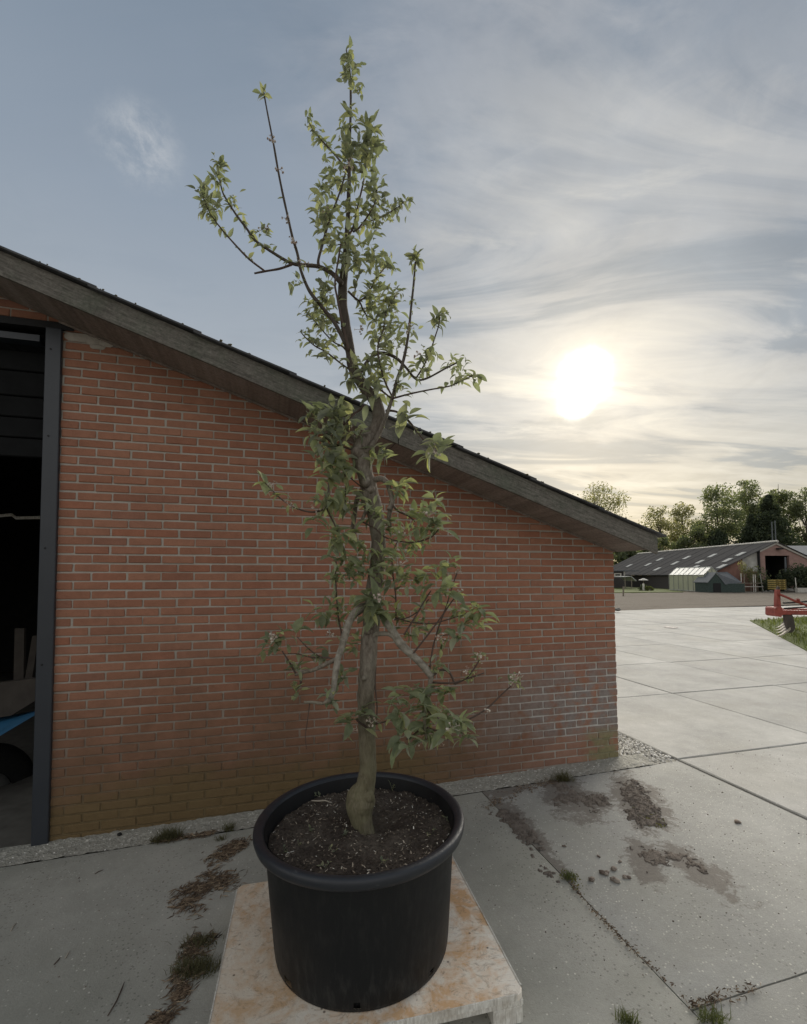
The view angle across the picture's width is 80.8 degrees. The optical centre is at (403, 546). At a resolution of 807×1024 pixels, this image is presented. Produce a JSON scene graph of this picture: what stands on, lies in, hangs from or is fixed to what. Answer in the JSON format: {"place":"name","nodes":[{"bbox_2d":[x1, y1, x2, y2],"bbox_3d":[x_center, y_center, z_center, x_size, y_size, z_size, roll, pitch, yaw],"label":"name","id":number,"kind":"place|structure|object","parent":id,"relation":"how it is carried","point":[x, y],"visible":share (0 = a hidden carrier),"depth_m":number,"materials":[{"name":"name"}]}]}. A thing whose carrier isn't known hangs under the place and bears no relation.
{"place":"outdoors","nodes":[
{"label":"outdoors","id":0,"kind":"place"},
{"bbox_2d":[1,733,676,862],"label":"gravel","id":1,"kind":"structure","parent":0,"point":[627,744],"depth_m":4.44,"materials":[{"name":"grey gravel"}]},
{"bbox_2d":[0,604,806,1023],"bbox_3d":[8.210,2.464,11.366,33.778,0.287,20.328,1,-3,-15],"label":"concrete yard","id":2,"kind":"structure","parent":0,"point":[716,698],"depth_m":2.67,"materials":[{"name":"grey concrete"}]},
{"bbox_2d":[0,677,35,786],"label":"wheelbarrow","id":3,"kind":"object","parent":2,"relation":"on","point":[16,764],"visible":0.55,"depth_m":4.13,"materials":[{"name":"blue paint"}]},
{"bbox_2d":[107,983,123,1015],"bbox_3d":[-1.187,1.870,1.966,0.010,0.005,0.160,1,-3,-9],"label":"twig","id":4,"kind":"object","parent":2,"relation":"on","point":[116,1000],"visible":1,"depth_m":1.95,"materials":[{"name":"brown wood"}]},
{"bbox_2d":[144,980,193,1023],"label":"dry litter","id":5,"kind":"object","parent":2,"relation":"on","point":[162,1018],"visible":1,"depth_m":1.90,"materials":[{"name":"brown plant"}]},
{"bbox_2d":[154,828,218,842],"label":"dry litter","id":6,"kind":"object","parent":2,"relation":"on","point":[207,833],"visible":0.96,"depth_m":3.18,"materials":[{"name":"brown plant"}]},
{"bbox_2d":[160,923,221,1000],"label":"dry litter","id":7,"kind":"object","parent":2,"relation":"on","point":[178,983],"visible":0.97,"depth_m":2.16,"materials":[{"name":"brown plant"}]},
{"bbox_2d":[164,950,222,983],"bbox_3d":[-0.916,1.855,2.094,0.280,0.045,0.197,0,-3,0],"label":"grass tuft","id":8,"kind":"object","parent":2,"relation":"on","point":[197,966],"visible":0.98,"depth_m":2.10,"materials":[{"name":"green plant"}]},
{"bbox_2d":[179,928,223,952],"bbox_3d":[-0.990,1.866,2.243,0.295,0.041,0.141,0,-3,-7],"label":"grass tuft","id":9,"kind":"object","parent":2,"relation":"on","point":[205,939],"visible":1,"depth_m":2.25,"materials":[{"name":"plant"}]},
{"bbox_2d":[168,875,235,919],"bbox_3d":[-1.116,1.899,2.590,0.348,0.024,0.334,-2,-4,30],"label":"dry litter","id":10,"kind":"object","parent":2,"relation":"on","point":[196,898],"visible":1,"depth_m":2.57,"materials":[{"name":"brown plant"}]},
{"bbox_2d":[166,864,247,918],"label":"dry litter","id":11,"kind":"object","parent":2,"relation":"on","point":[216,878],"visible":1,"depth_m":2.67,"materials":[{"name":"brown plant"}]},
{"bbox_2d":[214,830,227,840],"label":"grass tuft","id":12,"kind":"object","parent":2,"relation":"on","point":[221,838],"visible":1,"depth_m":3.14,"materials":[{"name":"green plant"}]},
{"bbox_2d":[201,834,252,869],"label":"dry litter","id":13,"kind":"object","parent":2,"relation":"on","point":[227,850],"visible":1,"depth_m":3.00,"materials":[{"name":"brown plant"}]},
{"bbox_2d":[0,754,654,866],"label":"aggregate strip","id":14,"kind":"object","parent":2,"relation":"on","point":[61,848],"visible":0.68,"depth_m":3.33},
{"bbox_2d":[148,835,163,844],"bbox_3d":[-1.628,1.927,3.126,0.148,0.038,0.110,0,-3,0],"label":"grass tuft","id":15,"kind":"object","parent":14,"relation":"on","point":[153,840],"visible":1,"depth_m":3.12,"materials":[{"name":"green plant"}]},
{"bbox_2d":[150,823,187,843],"bbox_3d":[-1.575,1.912,3.163,0.264,0.071,0.247,0,-3,0],"label":"grass tuft","id":16,"kind":"object","parent":14,"relation":"on","point":[168,834],"visible":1,"depth_m":3.16,"materials":[{"name":"green plant"}]},
{"bbox_2d":[221,820,237,831],"bbox_3d":[-1.191,1.916,3.268,0.147,0.056,0.135,-2,-4,29],"label":"grass tuft","id":17,"kind":"object","parent":14,"relation":"on","point":[231,827],"visible":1,"depth_m":3.26,"materials":[{"name":"plant"}]},
{"bbox_2d":[0,245,666,845],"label":"brick shed","id":18,"kind":"structure","parent":2,"relation":"on","point":[162,567],"depth_m":3.52,"materials":[{"name":"brick"}]},
{"bbox_2d":[13,628,25,679],"bbox_3d":[-3.929,1.125,4.858,0.095,0.558,0.356,3,-4,-41],"label":"plank","id":19,"kind":"object","parent":18,"relation":"on","point":[19,653],"visible":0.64,"depth_m":4.86,"materials":[{"name":"brown wood"}]},
{"bbox_2d":[0,513,39,519],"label":"hanging rail","id":20,"kind":"object","parent":18,"relation":"hanging from","point":[18,517],"visible":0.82,"depth_m":5.21,"materials":[{"name":"grey metal"}]},
{"bbox_2d":[0,437,41,458],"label":"door panel","id":21,"kind":"structure","parent":18,"relation":"in","point":[9,447],"depth_m":3.36,"materials":[{"name":"black wood"}]},
{"bbox_2d":[0,416,42,439],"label":"door panel","id":22,"kind":"structure","parent":18,"relation":"in","point":[12,427],"depth_m":3.37,"materials":[{"name":"black wood"}]},
{"bbox_2d":[0,370,43,398],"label":"door panel","id":23,"kind":"structure","parent":18,"relation":"in","point":[12,383],"depth_m":3.39,"materials":[{"name":"black wood"}]},
{"bbox_2d":[0,395,43,419],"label":"door panel","id":24,"kind":"structure","parent":18,"relation":"in","point":[10,406],"depth_m":3.38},
{"bbox_2d":[0,349,44,373],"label":"door panel","id":25,"kind":"structure","parent":18,"relation":"in","point":[11,360],"depth_m":3.40,"materials":[{"name":"black wood"}]},
{"bbox_2d":[25,636,36,677],"bbox_3d":[-3.800,1.164,4.855,0.076,0.480,0.276,2,-4,-24],"label":"plank","id":26,"kind":"object","parent":18,"relation":"in","point":[31,668],"visible":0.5,"depth_m":4.84,"materials":[{"name":"brown wood"}]},
{"bbox_2d":[208,856,522,1023],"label":"table","id":27,"kind":"object","parent":2,"relation":"on","point":[474,974],"visible":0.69,"depth_m":1.89,"materials":[{"name":"beige stone"}]},
{"bbox_2d":[253,772,463,1011],"bbox_3d":[-0.190,1.483,2.150,0.940,0.533,0.940,-1,-3,0],"label":"plant pot","id":28,"kind":"object","parent":27,"relation":"on","point":[362,942],"visible":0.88,"depth_m":1.79,"materials":[{"name":"black plastic"}]},
{"bbox_2d":[268,788,450,874],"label":"potting soil","id":29,"kind":"structure","parent":28,"relation":"in","point":[379,819],"depth_m":2.09,"materials":[{"name":"brown soil"}]},
{"bbox_2d":[186,36,524,834],"bbox_3d":[-0.262,-0.542,2.215,1.626,4.179,0.666,0,-3,0],"label":"apple tree","id":30,"kind":"object","parent":29,"relation":"on","point":[360,798],"visible":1,"depth_m":2.26,"materials":[{"name":"green plant"}]},
{"bbox_2d":[10,748,806,1023],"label":"grit","id":31,"kind":"object","parent":2,"relation":"on","point":[481,868],"visible":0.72,"depth_m":2.81,"materials":[{"name":"grey gravel"}]},
{"bbox_2d":[476,777,557,808],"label":"dry litter","id":32,"kind":"object","parent":2,"relation":"on","point":[541,784],"visible":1,"depth_m":3.72,"materials":[{"name":"brown plant"}]},
{"bbox_2d":[488,808,545,850],"bbox_3d":[0.803,1.891,3.207,0.241,0.022,0.549,1,-4,-24],"label":"soil heap","id":33,"kind":"object","parent":2,"relation":"on","point":[521,828],"visible":1,"depth_m":3.19,"materials":[{"name":"brown soil"}]},
{"bbox_2d":[530,854,559,882],"bbox_3d":[0.811,1.870,2.771,0.124,0.012,0.275,0,-3,0],"label":"soil heap","id":34,"kind":"object","parent":2,"relation":"on","point":[549,874],"visible":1,"depth_m":2.72,"materials":[{"name":"soil"}]},
{"bbox_2d":[544,768,577,782],"bbox_3d":[1.281,1.881,3.892,0.339,0.081,0.230,0,-3,0],"label":"grass tuft","id":35,"kind":"object","parent":2,"relation":"on","point":[565,777],"visible":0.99,"depth_m":3.90,"materials":[{"name":"green plant"}]},
{"bbox_2d":[557,869,576,880],"bbox_3d":[0.931,1.850,2.680,0.111,0.029,0.115,-2,-4,37],"label":"grass tuft","id":36,"kind":"object","parent":2,"relation":"on","point":[567,875],"visible":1,"depth_m":2.68,"materials":[{"name":"green plant"}]},
{"bbox_2d":[545,778,611,812],"bbox_3d":[1.327,1.901,3.668,0.451,0.032,0.611,0,-3,0],"label":"soil heap","id":37,"kind":"object","parent":2,"relation":"on","point":[599,800],"visible":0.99,"depth_m":3.57,"materials":[{"name":"soil"}]},
{"bbox_2d":[599,870,608,875],"bbox_3d":[1.143,1.852,2.697,0.056,0.019,0.042,-1,-3,15],"label":"soil clod","id":38,"kind":"object","parent":2,"relation":"on","point":[605,872],"visible":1,"depth_m":2.69,"materials":[{"name":"brown soil"}]},
{"bbox_2d":[610,876,619,882],"bbox_3d":[1.175,1.849,2.632,0.048,0.021,0.053,0,-3,0],"label":"soil clod","id":39,"kind":"object","parent":2,"relation":"on","point":[614,879],"visible":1,"depth_m":2.62,"materials":[{"name":"brown soil"}]},
{"bbox_2d":[622,875,630,878],"bbox_3d":[1.252,1.851,2.660,0.048,0.014,0.031,0,-3,8],"label":"soil clod","id":40,"kind":"object","parent":2,"relation":"on","point":[626,877],"visible":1,"depth_m":2.65,"materials":[{"name":"brown soil"}]},
{"bbox_2d":[611,1003,642,1023],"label":"grass tuft","id":41,"kind":"object","parent":2,"relation":"on","point":[628,1018],"visible":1,"depth_m":1.82,"materials":[{"name":"green plant"}]},
{"bbox_2d":[569,882,696,1007],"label":"dry litter","id":42,"kind":"object","parent":2,"relation":"on","point":[634,951],"visible":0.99,"depth_m":2.21,"materials":[{"name":"brown plant"}]},
{"bbox_2d":[615,779,666,828],"bbox_3d":[1.746,1.882,3.511,0.286,0.035,0.798,-1,-4,18],"label":"soil heap","id":43,"kind":"object","parent":2,"relation":"on","point":[640,803],"visible":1,"depth_m":3.42,"materials":[{"name":"brown soil"}]},
{"bbox_2d":[618,737,674,767],"bbox_3d":[1.094,2.170,8.382,0.465,0.011,8.700,1,-3,-15],"label":"gravel bed","id":44,"kind":"object","parent":2,"relation":"on","point":[667,761],"visible":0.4,"depth_m":4.43,"materials":[{"name":"grey gravel"}]},
{"bbox_2d":[627,846,708,873],"bbox_3d":[1.588,1.854,2.816,0.418,0.023,0.297,0,-3,0],"label":"soil heap","id":45,"kind":"object","parent":2,"relation":"on","point":[655,856],"visible":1,"depth_m":2.82,"materials":[{"name":"brown soil"}]},
{"bbox_2d":[689,1002,731,1023],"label":"grass tuft","id":46,"kind":"object","parent":2,"relation":"on","point":[715,1017],"visible":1,"depth_m":1.82,"materials":[{"name":"green plant"}]},
{"bbox_2d":[682,980,760,1010],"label":"dry litter","id":47,"kind":"object","parent":2,"relation":"on","point":[711,999],"visible":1,"depth_m":1.90,"materials":[{"name":"brown plant"}]},
{"bbox_2d":[737,561,747,575],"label":"sapling","id":48,"kind":"object","parent":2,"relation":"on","point":[742,568],"visible":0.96,"depth_m":46.13,"materials":[{"name":"green plant"}]},
{"bbox_2d":[746,567,754,590],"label":"sapling","id":49,"kind":"object","parent":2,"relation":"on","point":[751,573],"visible":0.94,"depth_m":46.22,"materials":[{"name":"green plant"}]},
{"bbox_2d":[758,579,777,590],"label":"shrub","id":50,"kind":"object","parent":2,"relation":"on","point":[765,585],"visible":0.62,"depth_m":46.08,"materials":[{"name":"green plant"}]},
{"bbox_2d":[775,563,806,589],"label":"shrub","id":51,"kind":"object","parent":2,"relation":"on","point":[799,573],"visible":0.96,"depth_m":45.71,"materials":[{"name":"green plant"}]},
{"bbox_2d":[0,0,806,562],"label":"sky","id":52,"kind":"structure","parent":0,"point":[608,215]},
{"bbox_2d":[614,587,677,590],"bbox_3d":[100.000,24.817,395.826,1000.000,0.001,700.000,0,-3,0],"label":"meadow","id":53,"kind":"structure","parent":0,"point":[634,589],"depth_m":53.02,"materials":[{"name":"green plant"}]},
{"bbox_2d":[577,481,631,517],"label":"spring tree","id":54,"kind":"object","parent":53,"relation":"on","point":[597,497],"visible":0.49,"depth_m":117.27,"materials":[{"name":"green plant"}]},
{"bbox_2d":[614,576,635,588],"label":"porch","id":55,"kind":"object","parent":53,"relation":"on","point":[628,578],"visible":0.97,"depth_m":56.36,"materials":[{"name":"grey wood"}]},
{"bbox_2d":[613,570,638,587],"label":"annex","id":56,"kind":"object","parent":53,"relation":"on","point":[618,582],"visible":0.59,"depth_m":59.84,"materials":[{"name":"white paint"}]},
{"bbox_2d":[613,550,642,564],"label":"leafy tree","id":57,"kind":"object","parent":53,"relation":"on","point":[622,556],"visible":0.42,"depth_m":90.51,"materials":[{"name":"green plant"}]},
{"bbox_2d":[645,586,653,590],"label":"hedge","id":58,"kind":"object","parent":53,"relation":"on","point":[647,588],"visible":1,"depth_m":48.35,"materials":[{"name":"green plant"}]},
{"bbox_2d":[638,537,670,552],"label":"leafy tree","id":59,"kind":"object","parent":53,"relation":"on","point":[665,542],"visible":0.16,"depth_m":94.78,"materials":[{"name":"green plant"}]},
{"bbox_2d":[638,505,685,550],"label":"spring tree","id":60,"kind":"object","parent":53,"relation":"on","point":[662,524],"visible":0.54,"depth_m":107.95,"materials":[{"name":"green plant"}]},
{"bbox_2d":[664,501,698,548],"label":"spring tree","id":61,"kind":"object","parent":53,"relation":"on","point":[677,514],"visible":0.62,"depth_m":111.80,"materials":[{"name":"green plant"}]},
{"bbox_2d":[668,523,713,549],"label":"leafy tree","id":62,"kind":"object","parent":53,"relation":"on","point":[698,534],"visible":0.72,"depth_m":95.59,"materials":[{"name":"green plant"}]},
{"bbox_2d":[613,540,806,590],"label":"barn","id":63,"kind":"structure","parent":53,"relation":"on","point":[773,557],"depth_m":52.57,"materials":[{"name":"brick"}]},
{"bbox_2d":[765,556,786,590],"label":"doorway","id":64,"kind":"structure","parent":63,"relation":"in","point":[773,564],"depth_m":50.31,"materials":[{"name":"black"}]},
{"bbox_2d":[690,482,748,540],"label":"leafy tree","id":65,"kind":"object","parent":53,"relation":"on","point":[724,512],"visible":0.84,"depth_m":103.41,"materials":[{"name":"green plant"}]},
{"bbox_2d":[700,529,741,546],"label":"conifer","id":66,"kind":"object","parent":53,"relation":"on","point":[717,539],"visible":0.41,"depth_m":94.07,"materials":[{"name":"green plant"}]},
{"bbox_2d":[735,513,762,543],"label":"conifer","id":67,"kind":"object","parent":53,"relation":"on","point":[749,525],"visible":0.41,"depth_m":91.57,"materials":[{"name":"green plant"}]},
{"bbox_2d":[730,479,778,542],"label":"leafy tree","id":68,"kind":"object","parent":53,"relation":"on","point":[744,498],"visible":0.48,"depth_m":105.78,"materials":[{"name":"green plant"}]},
{"bbox_2d":[742,566,771,590],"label":"shrub","id":69,"kind":"object","parent":53,"relation":"on","point":[757,576],"visible":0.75,"depth_m":46.65,"materials":[{"name":"green plant"}]},
{"bbox_2d":[747,494,806,545],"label":"conifer","id":70,"kind":"object","parent":53,"relation":"on","point":[768,512],"visible":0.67,"depth_m":89.02,"materials":[{"name":"green plant"}]},
{"bbox_2d":[758,488,799,536],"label":"leafy tree","id":71,"kind":"object","parent":53,"relation":"on","point":[783,497],"visible":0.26,"depth_m":104.78,"materials":[{"name":"green plant"}]},
{"bbox_2d":[786,487,806,545],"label":"leafy tree","id":72,"kind":"object","parent":53,"relation":"on","point":[796,507],"visible":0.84,"depth_m":100.63,"materials":[{"name":"green plant"}]},
{"bbox_2d":[788,546,806,554],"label":"barn","id":73,"kind":"structure","parent":53,"relation":"on","point":[802,549],"depth_m":58.60,"materials":[{"name":"grey metal"}]},
{"bbox_2d":[614,591,679,592],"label":"lawn","id":74,"kind":"structure","parent":0,"point":[644,591],"depth_m":44.84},
{"bbox_2d":[614,591,806,610],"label":"field","id":75,"kind":"structure","parent":0,"point":[666,600],"depth_m":31.31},
{"bbox_2d":[669,567,716,590],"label":"greenhouse","id":76,"kind":"object","parent":75,"relation":"on","point":[682,578],"visible":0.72,"depth_m":48.19,"materials":[{"name":"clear glass"}]},
{"bbox_2d":[693,572,744,591],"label":"garden shed","id":77,"kind":"structure","parent":75,"relation":"on","point":[718,582],"depth_m":43.91,"materials":[{"name":"grey wood"}]},
{"bbox_2d":[713,583,720,591],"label":"door","id":78,"kind":"structure","parent":77,"relation":"in","point":[716,586],"depth_m":43.83,"materials":[{"name":"paint"}]},
{"bbox_2d":[768,580,784,588],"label":"pallet stack","id":79,"kind":"object","parent":75,"relation":"on","point":[776,584],"visible":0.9,"depth_m":44.09,"materials":[{"name":"yellow wood"}]},
{"bbox_2d":[784,588,794,591],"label":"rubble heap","id":80,"kind":"object","parent":75,"relation":"on","point":[789,590],"visible":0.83,"depth_m":44.19,"materials":[{"name":"grey stone"}]},
{"bbox_2d":[795,588,806,592],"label":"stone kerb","id":81,"kind":"structure","parent":75,"relation":"on","point":[801,590],"depth_m":43.65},
{"bbox_2d":[750,615,806,650],"bbox_3d":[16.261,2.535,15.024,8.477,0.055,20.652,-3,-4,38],"label":"grass verge","id":82,"kind":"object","parent":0,"point":[788,639],"depth_m":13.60,"materials":[{"name":"green plant"}]},
{"bbox_2d":[765,586,806,635],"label":"cultivator","id":83,"kind":"object","parent":82,"relation":"on","point":[787,625],"visible":1,"depth_m":12.35,"materials":[{"name":"red paint"}]}
]}

